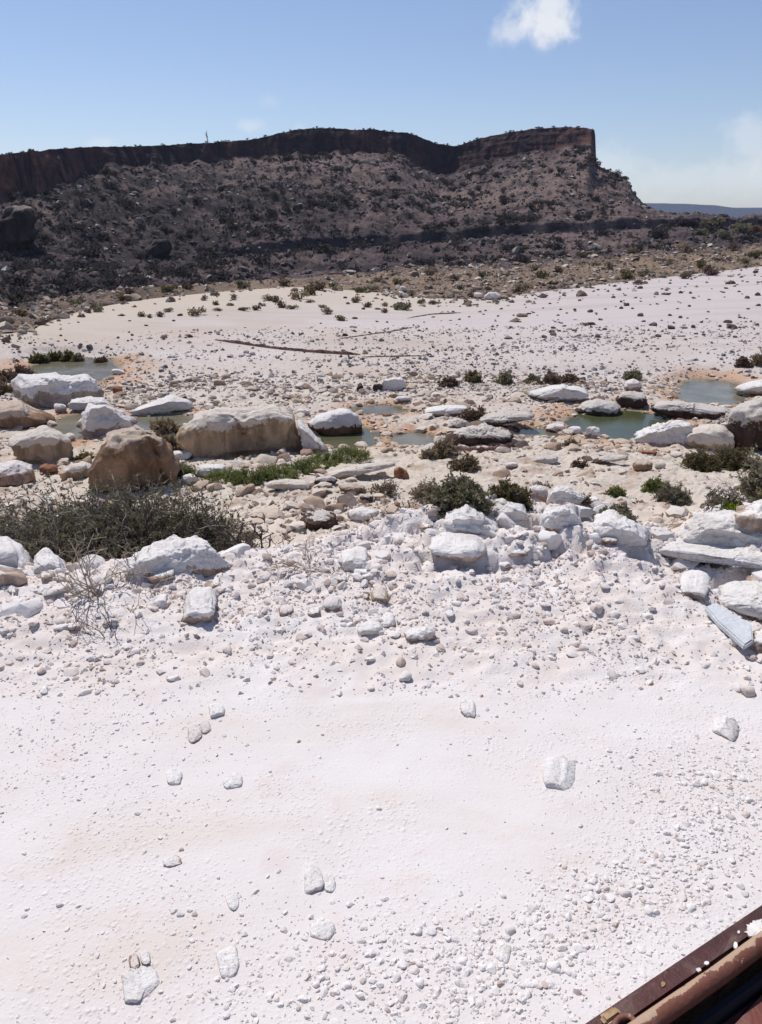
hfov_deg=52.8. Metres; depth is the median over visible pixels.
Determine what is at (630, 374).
shrub
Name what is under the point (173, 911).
road pebble
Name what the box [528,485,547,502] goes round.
rock
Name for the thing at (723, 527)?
outcrop
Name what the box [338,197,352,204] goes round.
hill shrub
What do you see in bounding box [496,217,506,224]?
hill shrub
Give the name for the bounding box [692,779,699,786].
road pebble
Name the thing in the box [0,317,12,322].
foot stone
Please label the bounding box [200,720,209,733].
rock
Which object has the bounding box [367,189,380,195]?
hill shrub
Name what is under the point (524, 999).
road pebble
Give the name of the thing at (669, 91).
sky
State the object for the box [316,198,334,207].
hill shrub
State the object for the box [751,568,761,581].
brink block
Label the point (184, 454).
rock
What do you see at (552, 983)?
road pebble
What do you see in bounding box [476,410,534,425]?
rock
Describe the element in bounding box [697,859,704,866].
road pebble
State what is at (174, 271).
hill shrub
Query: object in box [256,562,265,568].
brink block
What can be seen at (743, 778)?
road pebble
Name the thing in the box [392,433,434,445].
water
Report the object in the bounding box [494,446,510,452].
creek stone
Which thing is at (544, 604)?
bank stone
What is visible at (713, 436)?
rock
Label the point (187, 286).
sand shrub
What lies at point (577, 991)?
road pebble
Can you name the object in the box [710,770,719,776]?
road pebble
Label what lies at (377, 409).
water
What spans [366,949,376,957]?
road pebble
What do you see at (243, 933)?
road pebble
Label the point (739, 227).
shrub
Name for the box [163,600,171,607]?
bank stone
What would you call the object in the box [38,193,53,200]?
hill shrub
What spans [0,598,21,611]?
brink block
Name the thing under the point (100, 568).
brink block
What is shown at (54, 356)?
reed clump
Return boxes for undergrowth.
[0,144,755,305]
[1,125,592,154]
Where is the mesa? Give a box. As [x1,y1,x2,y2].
[645,203,761,217]
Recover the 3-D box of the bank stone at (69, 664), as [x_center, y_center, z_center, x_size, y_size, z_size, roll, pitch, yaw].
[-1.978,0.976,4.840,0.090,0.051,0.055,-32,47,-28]
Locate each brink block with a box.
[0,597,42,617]
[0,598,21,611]
[25,570,36,575]
[41,582,67,595]
[53,624,69,630]
[65,564,97,571]
[73,576,101,592]
[80,554,104,562]
[94,602,107,605]
[97,566,106,571]
[99,571,111,584]
[114,558,132,567]
[134,573,145,579]
[141,581,152,587]
[145,594,167,607]
[221,543,250,558]
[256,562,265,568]
[286,551,301,557]
[298,578,311,590]
[354,568,371,574]
[355,541,370,548]
[362,573,373,580]
[364,560,371,568]
[368,520,380,528]
[370,563,381,568]
[373,549,390,559]
[383,536,390,541]
[391,534,404,537]
[399,508,409,513]
[422,561,434,571]
[424,528,438,534]
[493,512,516,528]
[504,534,516,542]
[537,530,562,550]
[570,525,581,536]
[575,505,592,517]
[587,532,602,543]
[593,504,609,514]
[651,526,672,541]
[671,558,699,570]
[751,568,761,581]
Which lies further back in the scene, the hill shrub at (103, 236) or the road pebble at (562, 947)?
the hill shrub at (103, 236)
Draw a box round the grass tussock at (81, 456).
[71,449,94,461]
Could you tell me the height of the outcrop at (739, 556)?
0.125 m
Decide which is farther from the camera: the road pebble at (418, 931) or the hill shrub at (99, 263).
the hill shrub at (99, 263)
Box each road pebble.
[56,901,63,907]
[170,908,177,914]
[240,930,247,936]
[280,926,287,932]
[284,956,293,962]
[297,994,308,1003]
[303,973,310,980]
[316,965,326,971]
[320,987,327,997]
[330,1018,339,1023]
[336,1003,343,1009]
[342,980,351,989]
[355,963,362,968]
[355,992,364,999]
[356,939,365,943]
[360,977,366,984]
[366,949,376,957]
[368,978,376,983]
[376,982,383,988]
[377,958,384,965]
[378,937,385,942]
[390,1011,397,1016]
[392,972,400,981]
[396,991,407,1002]
[397,1018,405,1023]
[398,961,406,968]
[412,966,419,974]
[414,927,422,935]
[415,959,422,967]
[415,978,423,988]
[417,1002,426,1008]
[427,927,436,935]
[432,917,438,924]
[435,987,440,996]
[444,930,450,936]
[445,1018,453,1023]
[451,936,459,941]
[453,997,460,1002]
[454,979,462,986]
[458,957,466,964]
[462,968,469,976]
[463,966,473,974]
[465,911,470,916]
[466,961,473,967]
[468,997,475,1007]
[473,929,480,935]
[476,975,482,982]
[476,995,484,1005]
[479,920,486,925]
[479,963,486,971]
[486,963,495,974]
[489,986,499,995]
[490,1007,500,1016]
[497,980,504,986]
[499,893,506,898]
[504,934,510,941]
[505,925,514,935]
[508,964,515,970]
[515,1008,523,1013]
[516,992,524,1004]
[518,917,525,924]
[520,960,527,965]
[522,996,528,1002]
[525,981,532,987]
[526,918,532,924]
[527,903,537,911]
[532,979,538,987]
[533,915,537,921]
[533,923,540,930]
[538,932,545,941]
[541,980,548,987]
[546,961,560,971]
[547,931,553,938]
[549,981,556,988]
[556,944,566,951]
[559,911,566,916]
[564,969,572,975]
[565,912,571,920]
[569,1016,576,1021]
[570,951,577,956]
[573,943,583,952]
[573,987,581,995]
[583,896,592,901]
[585,885,592,891]
[586,959,593,965]
[588,891,594,899]
[589,877,596,884]
[589,927,596,931]
[593,905,600,913]
[595,885,600,892]
[603,875,609,881]
[606,893,614,901]
[618,887,631,897]
[635,879,643,884]
[636,884,643,889]
[637,946,645,952]
[640,970,647,977]
[643,905,654,915]
[649,861,657,866]
[654,770,662,775]
[663,830,670,835]
[673,824,680,830]
[677,904,685,910]
[679,842,688,847]
[680,894,686,901]
[681,821,688,826]
[686,904,695,912]
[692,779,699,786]
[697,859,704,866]
[701,779,707,785]
[702,922,709,928]
[706,771,712,777]
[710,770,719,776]
[713,795,721,801]
[713,807,720,814]
[725,812,735,819]
[729,858,735,862]
[736,883,744,889]
[738,757,746,762]
[739,775,747,781]
[740,890,748,897]
[741,811,749,818]
[746,797,754,802]
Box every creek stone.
[6,432,21,438]
[16,501,39,507]
[47,420,56,426]
[56,458,69,464]
[79,461,90,469]
[82,456,91,463]
[114,391,126,394]
[124,403,138,409]
[134,389,142,393]
[146,395,156,399]
[182,376,192,381]
[190,480,208,491]
[192,377,201,381]
[204,403,214,408]
[210,400,220,405]
[213,380,226,384]
[218,402,226,406]
[220,373,230,377]
[231,460,244,467]
[235,484,254,496]
[242,381,253,385]
[247,386,260,390]
[248,518,265,524]
[255,454,277,463]
[261,507,281,516]
[274,447,285,454]
[276,452,290,460]
[282,394,289,398]
[283,501,298,508]
[289,393,296,398]
[291,398,302,402]
[295,382,306,389]
[296,412,305,417]
[300,449,312,455]
[303,384,311,388]
[303,495,324,509]
[316,372,324,376]
[317,389,328,392]
[321,391,330,395]
[323,503,346,511]
[329,388,337,392]
[337,494,357,506]
[341,385,350,388]
[354,441,366,447]
[359,388,369,393]
[368,510,383,521]
[380,447,392,452]
[381,412,391,415]
[386,504,399,514]
[388,393,397,397]
[407,384,415,388]
[409,371,417,376]
[413,406,423,409]
[414,426,426,432]
[418,413,433,419]
[419,389,430,394]
[422,443,434,449]
[433,396,443,401]
[433,436,444,442]
[438,398,446,402]
[455,402,469,408]
[465,400,476,405]
[466,421,482,426]
[478,397,487,401]
[492,469,510,477]
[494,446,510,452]
[504,439,517,444]
[515,440,528,447]
[543,442,561,450]
[546,428,559,432]
[562,429,573,435]
[566,443,581,450]
[576,468,594,476]
[591,393,599,398]
[613,438,631,443]
[629,438,637,443]
[646,386,657,389]
[666,393,679,398]
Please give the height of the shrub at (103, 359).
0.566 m
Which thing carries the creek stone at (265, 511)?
on the wadi bed
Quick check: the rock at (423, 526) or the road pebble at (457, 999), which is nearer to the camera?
the road pebble at (457, 999)
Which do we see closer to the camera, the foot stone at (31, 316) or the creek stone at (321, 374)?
the creek stone at (321, 374)
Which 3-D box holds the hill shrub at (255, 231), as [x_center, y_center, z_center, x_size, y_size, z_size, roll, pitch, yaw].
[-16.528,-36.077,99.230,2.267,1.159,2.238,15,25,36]
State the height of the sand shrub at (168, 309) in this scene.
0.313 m
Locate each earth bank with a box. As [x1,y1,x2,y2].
[215,339,359,354]
[336,327,411,339]
[365,355,422,356]
[410,312,459,317]
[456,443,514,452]
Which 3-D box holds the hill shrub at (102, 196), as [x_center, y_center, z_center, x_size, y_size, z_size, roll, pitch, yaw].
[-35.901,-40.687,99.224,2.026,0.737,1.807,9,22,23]
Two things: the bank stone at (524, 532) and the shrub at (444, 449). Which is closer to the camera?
the bank stone at (524, 532)
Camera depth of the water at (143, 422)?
21.51 m
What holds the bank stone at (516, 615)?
on the dirt road
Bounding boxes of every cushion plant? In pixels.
[605,484,626,497]
[640,474,666,492]
[720,498,738,510]
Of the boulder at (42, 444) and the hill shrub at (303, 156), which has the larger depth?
the hill shrub at (303, 156)
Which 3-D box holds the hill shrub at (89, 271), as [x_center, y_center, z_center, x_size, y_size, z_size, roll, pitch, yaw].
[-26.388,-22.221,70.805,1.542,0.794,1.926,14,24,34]
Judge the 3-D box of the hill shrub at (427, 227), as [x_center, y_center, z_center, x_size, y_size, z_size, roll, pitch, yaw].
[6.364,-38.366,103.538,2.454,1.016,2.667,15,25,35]
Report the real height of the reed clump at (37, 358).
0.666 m
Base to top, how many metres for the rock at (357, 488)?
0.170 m
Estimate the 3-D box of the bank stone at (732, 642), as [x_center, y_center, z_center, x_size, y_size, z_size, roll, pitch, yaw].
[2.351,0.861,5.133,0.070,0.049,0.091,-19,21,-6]
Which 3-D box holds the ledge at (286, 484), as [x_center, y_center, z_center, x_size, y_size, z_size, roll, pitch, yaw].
[-1.682,-0.501,14.031,0.808,0.176,0.349,-2,20,-7]
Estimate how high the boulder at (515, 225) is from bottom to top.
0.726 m
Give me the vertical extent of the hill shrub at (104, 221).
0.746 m
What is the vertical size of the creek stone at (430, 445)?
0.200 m
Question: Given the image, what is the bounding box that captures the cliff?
[0,127,642,202]
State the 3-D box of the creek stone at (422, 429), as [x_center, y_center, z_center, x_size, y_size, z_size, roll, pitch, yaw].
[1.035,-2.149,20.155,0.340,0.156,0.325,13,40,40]
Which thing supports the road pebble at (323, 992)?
on the dirt road
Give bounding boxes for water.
[28,357,116,380]
[52,414,84,439]
[133,414,192,429]
[316,427,379,447]
[352,405,408,414]
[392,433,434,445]
[514,427,558,437]
[565,410,667,439]
[677,379,746,404]
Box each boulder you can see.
[0,205,38,252]
[0,400,54,428]
[7,425,73,463]
[11,372,103,407]
[76,403,137,438]
[88,425,180,491]
[144,239,171,257]
[176,403,302,458]
[297,420,328,452]
[307,408,361,434]
[400,286,406,291]
[474,292,482,298]
[484,292,500,299]
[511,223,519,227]
[615,391,647,408]
[623,379,641,390]
[717,396,761,450]
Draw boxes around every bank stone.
[18,562,23,568]
[40,685,47,693]
[55,615,67,624]
[60,662,71,668]
[63,666,78,676]
[67,622,80,629]
[156,668,167,674]
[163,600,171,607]
[166,675,180,681]
[169,594,175,599]
[176,591,184,597]
[199,667,209,676]
[216,586,225,592]
[222,645,231,653]
[262,553,271,558]
[263,598,270,605]
[274,596,285,603]
[283,580,292,586]
[286,558,295,565]
[295,633,307,640]
[316,624,325,632]
[319,568,328,572]
[321,541,327,546]
[324,548,333,554]
[331,578,337,585]
[337,581,346,589]
[346,622,355,626]
[351,573,362,581]
[361,579,367,586]
[365,657,375,661]
[368,608,377,614]
[386,571,396,576]
[388,630,399,638]
[395,657,405,666]
[398,598,406,603]
[398,670,411,680]
[426,508,437,516]
[430,583,437,590]
[442,607,452,611]
[445,610,453,616]
[451,601,461,606]
[456,594,465,600]
[457,647,466,652]
[465,628,477,634]
[490,598,499,604]
[498,498,506,504]
[499,562,510,567]
[500,577,510,581]
[513,612,519,618]
[521,530,528,535]
[532,568,539,575]
[536,549,543,556]
[539,602,549,606]
[543,619,554,624]
[560,520,568,526]
[579,621,591,630]
[582,577,590,581]
[590,604,602,614]
[629,635,640,641]
[643,612,652,618]
[652,575,662,580]
[659,582,665,587]
[663,597,674,604]
[700,661,709,668]
[728,637,737,646]
[730,683,742,692]
[740,686,754,696]
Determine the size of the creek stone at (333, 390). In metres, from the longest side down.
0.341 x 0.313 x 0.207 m
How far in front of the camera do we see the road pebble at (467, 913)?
3.11 m
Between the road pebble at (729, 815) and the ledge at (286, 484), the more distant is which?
the ledge at (286, 484)
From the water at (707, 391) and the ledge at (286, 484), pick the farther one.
the water at (707, 391)
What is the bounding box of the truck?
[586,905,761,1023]
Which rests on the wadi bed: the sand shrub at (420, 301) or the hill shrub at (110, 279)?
the sand shrub at (420, 301)
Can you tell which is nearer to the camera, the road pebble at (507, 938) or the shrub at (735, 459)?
the road pebble at (507, 938)
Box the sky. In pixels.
[0,0,761,207]
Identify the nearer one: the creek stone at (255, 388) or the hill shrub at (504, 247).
the creek stone at (255, 388)
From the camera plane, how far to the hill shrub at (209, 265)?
74.72 m
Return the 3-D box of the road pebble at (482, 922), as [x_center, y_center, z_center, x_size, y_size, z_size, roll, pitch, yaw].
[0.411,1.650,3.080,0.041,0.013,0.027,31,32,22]
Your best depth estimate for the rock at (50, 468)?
15.95 m
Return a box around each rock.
[0,460,34,487]
[0,536,32,566]
[0,567,27,586]
[33,547,66,573]
[39,463,57,473]
[40,570,54,579]
[54,403,66,412]
[56,572,65,581]
[59,463,88,479]
[67,396,109,410]
[77,558,104,568]
[111,369,124,374]
[112,386,122,392]
[121,965,159,1003]
[124,534,232,575]
[128,394,192,415]
[129,954,139,968]
[140,950,149,964]
[146,568,173,582]
[163,855,181,866]
[166,768,181,784]
[173,450,191,459]
[181,473,198,484]
[182,586,217,623]
[186,565,195,569]
[188,724,201,742]
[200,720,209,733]
[204,577,219,587]
[209,703,224,718]
[216,946,238,978]
[223,773,242,788]
[225,893,238,910]
[279,605,292,615]
[296,409,309,415]
[301,509,337,529]
[304,863,323,893]
[308,606,319,615]
[310,917,334,939]
[314,475,337,484]
[323,595,340,611]
[324,875,335,892]
[333,576,347,582]
[339,483,364,492]
[340,546,369,571]
[347,507,378,521]
[357,620,382,635]
[360,494,373,501]
[362,594,368,599]
[371,586,387,602]
[372,384,382,390]
[381,377,404,390]
[381,612,394,627]
[394,466,408,478]
[395,396,409,401]
[404,626,436,641]
[419,523,432,529]
[423,404,467,415]
[427,532,485,562]
[438,504,498,538]
[443,418,467,427]
[445,422,513,444]
[460,699,475,718]
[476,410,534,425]
[492,500,528,519]
[495,944,510,963]
[497,422,516,426]
[505,462,517,467]
[508,548,527,556]
[526,384,588,400]
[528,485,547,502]
[531,455,557,463]
[540,506,580,532]
[543,754,575,790]
[546,423,564,431]
[548,485,585,504]
[567,426,581,433]
[575,398,620,415]
[584,426,599,438]
[593,509,650,546]
[601,536,618,543]
[632,459,652,470]
[634,420,694,445]
[640,450,656,454]
[650,400,729,419]
[655,462,665,468]
[680,570,709,599]
[684,424,734,450]
[705,603,752,649]
[712,715,739,741]
[734,379,761,395]
[734,499,761,533]
[745,574,756,580]
[748,626,761,653]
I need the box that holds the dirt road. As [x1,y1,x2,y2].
[0,497,761,1023]
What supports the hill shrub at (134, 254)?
on the hillside
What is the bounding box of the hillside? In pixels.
[0,145,761,334]
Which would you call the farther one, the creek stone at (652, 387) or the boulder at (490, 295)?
the boulder at (490, 295)
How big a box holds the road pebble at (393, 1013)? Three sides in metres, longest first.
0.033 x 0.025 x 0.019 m
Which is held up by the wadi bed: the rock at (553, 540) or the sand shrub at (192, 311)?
the sand shrub at (192, 311)
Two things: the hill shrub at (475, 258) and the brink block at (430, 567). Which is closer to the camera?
the brink block at (430, 567)
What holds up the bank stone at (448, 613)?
on the dirt road
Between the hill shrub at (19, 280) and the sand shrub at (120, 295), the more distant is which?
the hill shrub at (19, 280)
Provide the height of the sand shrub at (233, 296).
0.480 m
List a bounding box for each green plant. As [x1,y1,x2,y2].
[177,463,200,478]
[200,467,240,483]
[226,465,276,485]
[259,462,301,480]
[280,457,321,474]
[303,450,346,468]
[331,441,373,463]
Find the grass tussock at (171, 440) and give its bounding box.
[160,434,182,450]
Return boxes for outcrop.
[658,537,761,568]
[678,509,761,546]
[716,580,761,621]
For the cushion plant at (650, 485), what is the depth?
13.15 m
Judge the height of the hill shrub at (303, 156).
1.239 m
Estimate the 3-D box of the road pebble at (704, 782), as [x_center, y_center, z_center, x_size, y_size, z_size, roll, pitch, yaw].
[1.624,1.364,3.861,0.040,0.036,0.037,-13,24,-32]
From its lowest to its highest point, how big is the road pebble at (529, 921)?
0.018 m
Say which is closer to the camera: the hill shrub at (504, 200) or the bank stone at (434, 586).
the bank stone at (434, 586)
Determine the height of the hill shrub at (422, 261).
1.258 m
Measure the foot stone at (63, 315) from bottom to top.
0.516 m
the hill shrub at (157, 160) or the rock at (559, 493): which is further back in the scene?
the hill shrub at (157, 160)
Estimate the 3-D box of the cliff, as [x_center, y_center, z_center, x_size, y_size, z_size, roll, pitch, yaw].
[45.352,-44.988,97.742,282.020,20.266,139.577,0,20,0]
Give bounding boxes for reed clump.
[27,350,50,363]
[45,350,61,361]
[57,349,73,361]
[68,352,84,361]
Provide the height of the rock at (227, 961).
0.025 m
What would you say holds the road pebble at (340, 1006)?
on the dirt road
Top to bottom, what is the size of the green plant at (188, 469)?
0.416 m
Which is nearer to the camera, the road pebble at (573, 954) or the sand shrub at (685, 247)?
the road pebble at (573, 954)
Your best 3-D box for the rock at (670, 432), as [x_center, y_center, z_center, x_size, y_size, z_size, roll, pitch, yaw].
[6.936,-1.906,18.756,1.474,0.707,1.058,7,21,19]
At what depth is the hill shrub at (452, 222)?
108.10 m
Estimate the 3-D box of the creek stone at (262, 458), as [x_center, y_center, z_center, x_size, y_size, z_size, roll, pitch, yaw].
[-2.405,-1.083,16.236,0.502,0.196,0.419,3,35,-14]
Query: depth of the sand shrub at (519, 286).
59.16 m
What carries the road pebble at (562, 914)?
on the dirt road
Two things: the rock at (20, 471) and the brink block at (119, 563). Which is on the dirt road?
the brink block at (119, 563)
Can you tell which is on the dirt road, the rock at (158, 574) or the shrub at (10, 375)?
the rock at (158, 574)
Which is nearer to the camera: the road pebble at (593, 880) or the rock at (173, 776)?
the road pebble at (593, 880)
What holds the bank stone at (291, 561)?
on the dirt road
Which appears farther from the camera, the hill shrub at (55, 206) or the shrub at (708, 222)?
the shrub at (708, 222)
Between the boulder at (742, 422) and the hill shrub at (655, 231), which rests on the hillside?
the hill shrub at (655, 231)
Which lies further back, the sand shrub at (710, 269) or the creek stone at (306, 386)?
the sand shrub at (710, 269)
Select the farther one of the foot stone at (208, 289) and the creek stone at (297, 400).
the foot stone at (208, 289)
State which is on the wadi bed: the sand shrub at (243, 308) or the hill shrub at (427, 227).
the sand shrub at (243, 308)
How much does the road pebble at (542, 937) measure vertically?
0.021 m
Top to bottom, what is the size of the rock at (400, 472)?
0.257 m
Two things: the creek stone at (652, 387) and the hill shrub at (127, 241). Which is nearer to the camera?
the creek stone at (652, 387)
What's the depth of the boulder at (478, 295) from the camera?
55.77 m
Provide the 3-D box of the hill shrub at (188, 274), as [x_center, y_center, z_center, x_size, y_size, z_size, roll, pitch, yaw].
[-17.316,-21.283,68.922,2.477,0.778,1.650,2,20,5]
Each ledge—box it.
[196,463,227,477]
[266,479,310,489]
[324,461,394,478]
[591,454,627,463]
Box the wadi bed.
[0,266,761,525]
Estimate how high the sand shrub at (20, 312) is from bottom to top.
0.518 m
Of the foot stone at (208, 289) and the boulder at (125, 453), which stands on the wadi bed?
the boulder at (125, 453)
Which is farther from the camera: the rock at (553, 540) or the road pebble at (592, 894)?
the rock at (553, 540)
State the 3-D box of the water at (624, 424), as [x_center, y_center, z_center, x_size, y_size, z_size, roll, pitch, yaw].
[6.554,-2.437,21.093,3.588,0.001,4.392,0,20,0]
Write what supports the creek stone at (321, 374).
on the wadi bed
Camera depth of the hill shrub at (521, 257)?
77.10 m
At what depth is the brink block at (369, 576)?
5.85 m
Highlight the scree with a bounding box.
[0,148,761,306]
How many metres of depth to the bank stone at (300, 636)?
5.13 m
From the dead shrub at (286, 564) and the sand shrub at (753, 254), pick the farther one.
the sand shrub at (753, 254)
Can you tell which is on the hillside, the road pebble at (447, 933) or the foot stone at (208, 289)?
the foot stone at (208, 289)
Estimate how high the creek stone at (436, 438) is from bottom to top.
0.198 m
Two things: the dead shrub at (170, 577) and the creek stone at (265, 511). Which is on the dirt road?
the dead shrub at (170, 577)
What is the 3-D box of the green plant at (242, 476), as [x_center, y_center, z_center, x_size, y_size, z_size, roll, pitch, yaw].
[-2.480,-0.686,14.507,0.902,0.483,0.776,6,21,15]
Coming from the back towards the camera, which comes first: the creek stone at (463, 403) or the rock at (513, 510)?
the creek stone at (463, 403)
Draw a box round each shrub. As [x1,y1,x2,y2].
[0,253,14,260]
[0,273,40,287]
[0,368,19,382]
[0,379,12,395]
[0,456,268,562]
[0,497,26,549]
[7,192,20,198]
[7,286,34,298]
[9,361,37,373]
[12,308,27,316]
[17,290,37,298]
[25,247,47,256]
[35,534,153,636]
[36,233,48,239]
[36,254,56,260]
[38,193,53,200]
[38,315,52,321]
[42,275,69,286]
[50,203,65,207]
[53,222,76,230]
[60,277,94,291]
[67,241,99,248]
[67,297,81,305]
[69,222,86,229]
[69,609,119,637]
[74,247,95,253]
[75,199,88,205]
[76,249,95,255]
[80,278,113,291]
[84,188,96,193]
[85,257,100,264]
[85,267,101,273]
[87,266,107,272]
[88,261,113,267]
[89,185,102,191]
[89,301,103,311]
[91,230,111,240]
[93,355,108,362]
[97,194,110,198]
[97,262,109,268]
[97,276,124,284]
[97,277,126,286]
[97,532,152,581]
[98,167,110,173]
[99,218,110,223]
[102,181,118,188]
[104,282,124,289]
[106,260,121,264]
[110,170,121,176]
[113,293,124,299]
[114,196,132,203]
[121,239,139,244]
[122,270,146,282]
[122,286,136,294]
[131,249,146,259]
[131,275,152,285]
[137,311,145,316]
[142,207,156,211]
[144,261,169,271]
[145,566,194,594]
[154,156,165,164]
[154,311,163,316]
[158,265,174,274]
[160,284,180,291]
[163,307,173,311]
[169,207,176,213]
[169,266,189,276]
[170,252,185,260]
[174,231,186,237]
[174,271,199,277]
[181,283,193,289]
[185,232,194,237]
[186,228,196,232]
[187,305,205,315]
[190,196,202,200]
[190,257,218,268]
[192,251,217,261]
[194,244,221,253]
[197,519,248,552]
[200,503,293,548]
[209,270,232,279]
[209,291,219,295]
[214,274,230,281]
[216,215,234,220]
[217,206,231,209]
[218,245,229,251]
[219,213,233,217]
[230,294,237,299]
[232,280,249,287]
[238,307,249,310]
[242,203,253,209]
[243,228,262,235]
[243,249,270,263]
[245,212,262,219]
[251,529,354,575]
[252,305,260,309]
[257,185,267,189]
[261,294,273,300]
[265,209,280,217]
[268,191,279,198]
[270,295,282,302]
[271,248,281,252]
[273,224,281,229]
[274,276,290,284]
[275,300,287,307]
[281,203,291,210]
[283,251,295,257]
[284,155,296,160]
[285,304,298,308]
[288,289,308,298]
[298,153,306,159]
[298,285,317,294]
[300,218,316,224]
[301,244,320,250]
[303,198,319,205]
[306,154,319,159]
[307,281,327,289]
[311,242,338,253]
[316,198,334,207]
[321,307,332,314]
[323,153,334,157]
[329,281,341,288]
[330,165,345,170]
[330,202,341,209]
[334,315,347,320]
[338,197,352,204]
[339,149,349,154]
[341,195,353,200]
[348,238,371,247]
[350,295,361,302]
[355,286,367,292]
[362,302,371,307]
[365,285,380,291]
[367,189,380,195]
[368,478,398,496]
[368,498,418,521]
[373,276,383,281]
[375,242,395,253]
[386,173,400,181]
[392,277,402,284]
[393,241,406,248]
[393,301,411,310]
[408,476,440,503]
[411,257,435,265]
[415,202,425,206]
[416,469,495,521]
[417,299,425,303]
[418,224,439,230]
[418,447,438,459]
[421,266,438,274]
[424,208,432,212]
[428,221,443,228]
[428,300,438,303]
[432,437,461,458]
[436,375,461,387]
[439,253,458,261]
[444,233,463,242]
[445,218,457,224]
[446,451,480,473]
[449,259,468,266]
[449,273,460,280]
[452,196,464,201]
[454,202,472,207]
[454,284,465,289]
[457,405,487,420]
[463,369,484,382]
[464,172,472,176]
[469,254,484,262]
[475,219,489,223]
[476,223,491,230]
[477,271,486,276]
[487,475,533,511]
[490,172,500,176]
[494,368,514,384]
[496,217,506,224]
[496,242,518,251]
[499,195,510,204]
[500,210,523,222]
[504,254,531,262]
[512,283,532,290]
[518,213,539,221]
[522,202,535,208]
[523,244,534,249]
[524,373,541,383]
[530,264,541,269]
[531,199,546,204]
[533,480,552,487]
[534,251,556,257]
[535,269,549,277]
[538,369,561,384]
[540,241,555,248]
[549,241,567,249]
[555,265,565,271]
[557,373,582,383]
[561,151,572,156]
[561,436,580,446]
[570,457,590,468]
[571,246,585,249]
[572,213,588,218]
[574,148,585,153]
[576,162,594,168]
[576,252,587,257]
[581,493,592,507]
[583,155,597,161]
[591,195,600,201]
[591,501,638,522]
[594,229,610,235]
[604,260,613,267]
[611,192,625,196]
[619,268,636,278]
[622,368,642,380]
[625,246,638,253]
[632,243,646,250]
[633,279,643,284]
[636,268,650,275]
[647,227,670,238]
[650,226,670,236]
[650,243,665,248]
[650,481,692,505]
[660,258,674,262]
[673,217,698,226]
[676,242,695,252]
[677,447,723,472]
[679,271,694,278]
[694,228,709,235]
[694,260,705,267]
[699,217,725,228]
[699,264,724,275]
[701,480,752,511]
[707,224,721,232]
[711,443,756,471]
[716,229,732,238]
[725,243,741,250]
[728,222,752,231]
[728,444,761,502]
[734,356,754,367]
[736,232,760,243]
[736,257,751,262]
[744,224,761,233]
[746,250,761,257]
[749,347,761,365]
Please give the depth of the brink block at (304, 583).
5.80 m
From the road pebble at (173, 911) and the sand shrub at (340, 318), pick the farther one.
the sand shrub at (340, 318)
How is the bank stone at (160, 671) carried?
on the dirt road
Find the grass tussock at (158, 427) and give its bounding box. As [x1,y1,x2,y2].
[149,416,180,436]
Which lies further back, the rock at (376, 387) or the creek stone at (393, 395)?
the rock at (376, 387)
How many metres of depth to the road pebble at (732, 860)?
3.38 m
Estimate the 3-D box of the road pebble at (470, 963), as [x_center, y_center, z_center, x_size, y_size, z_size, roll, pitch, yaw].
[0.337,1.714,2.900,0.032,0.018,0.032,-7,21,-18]
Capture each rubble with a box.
[0,244,761,361]
[0,371,761,538]
[0,495,761,695]
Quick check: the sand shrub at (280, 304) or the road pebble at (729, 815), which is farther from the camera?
the sand shrub at (280, 304)
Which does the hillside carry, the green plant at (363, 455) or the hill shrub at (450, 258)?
the hill shrub at (450, 258)
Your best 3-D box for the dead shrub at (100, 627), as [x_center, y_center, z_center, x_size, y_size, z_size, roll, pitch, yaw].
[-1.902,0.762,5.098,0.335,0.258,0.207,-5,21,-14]
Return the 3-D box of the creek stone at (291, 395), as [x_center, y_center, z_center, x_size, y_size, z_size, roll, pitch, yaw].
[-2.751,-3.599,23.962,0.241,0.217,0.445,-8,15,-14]
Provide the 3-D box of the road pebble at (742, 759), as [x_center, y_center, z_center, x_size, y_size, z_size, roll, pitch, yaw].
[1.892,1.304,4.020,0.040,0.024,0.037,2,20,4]
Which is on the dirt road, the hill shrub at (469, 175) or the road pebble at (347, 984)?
the road pebble at (347, 984)
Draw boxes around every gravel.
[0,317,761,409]
[0,493,761,699]
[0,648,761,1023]
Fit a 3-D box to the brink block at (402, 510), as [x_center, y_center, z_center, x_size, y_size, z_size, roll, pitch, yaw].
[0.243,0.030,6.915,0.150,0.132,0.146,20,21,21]
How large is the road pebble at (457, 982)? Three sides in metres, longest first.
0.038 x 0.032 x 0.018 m
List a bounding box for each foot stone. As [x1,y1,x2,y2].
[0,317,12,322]
[0,321,12,329]
[28,312,38,318]
[33,320,45,324]
[57,312,69,318]
[64,310,74,313]
[122,294,130,300]
[130,293,141,300]
[165,297,175,301]
[203,287,214,291]
[334,286,342,290]
[397,293,408,297]
[408,271,418,276]
[452,289,461,293]
[509,284,519,290]
[516,313,527,316]
[549,272,557,276]
[571,284,579,287]
[576,290,587,296]
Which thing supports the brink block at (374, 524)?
on the dirt road

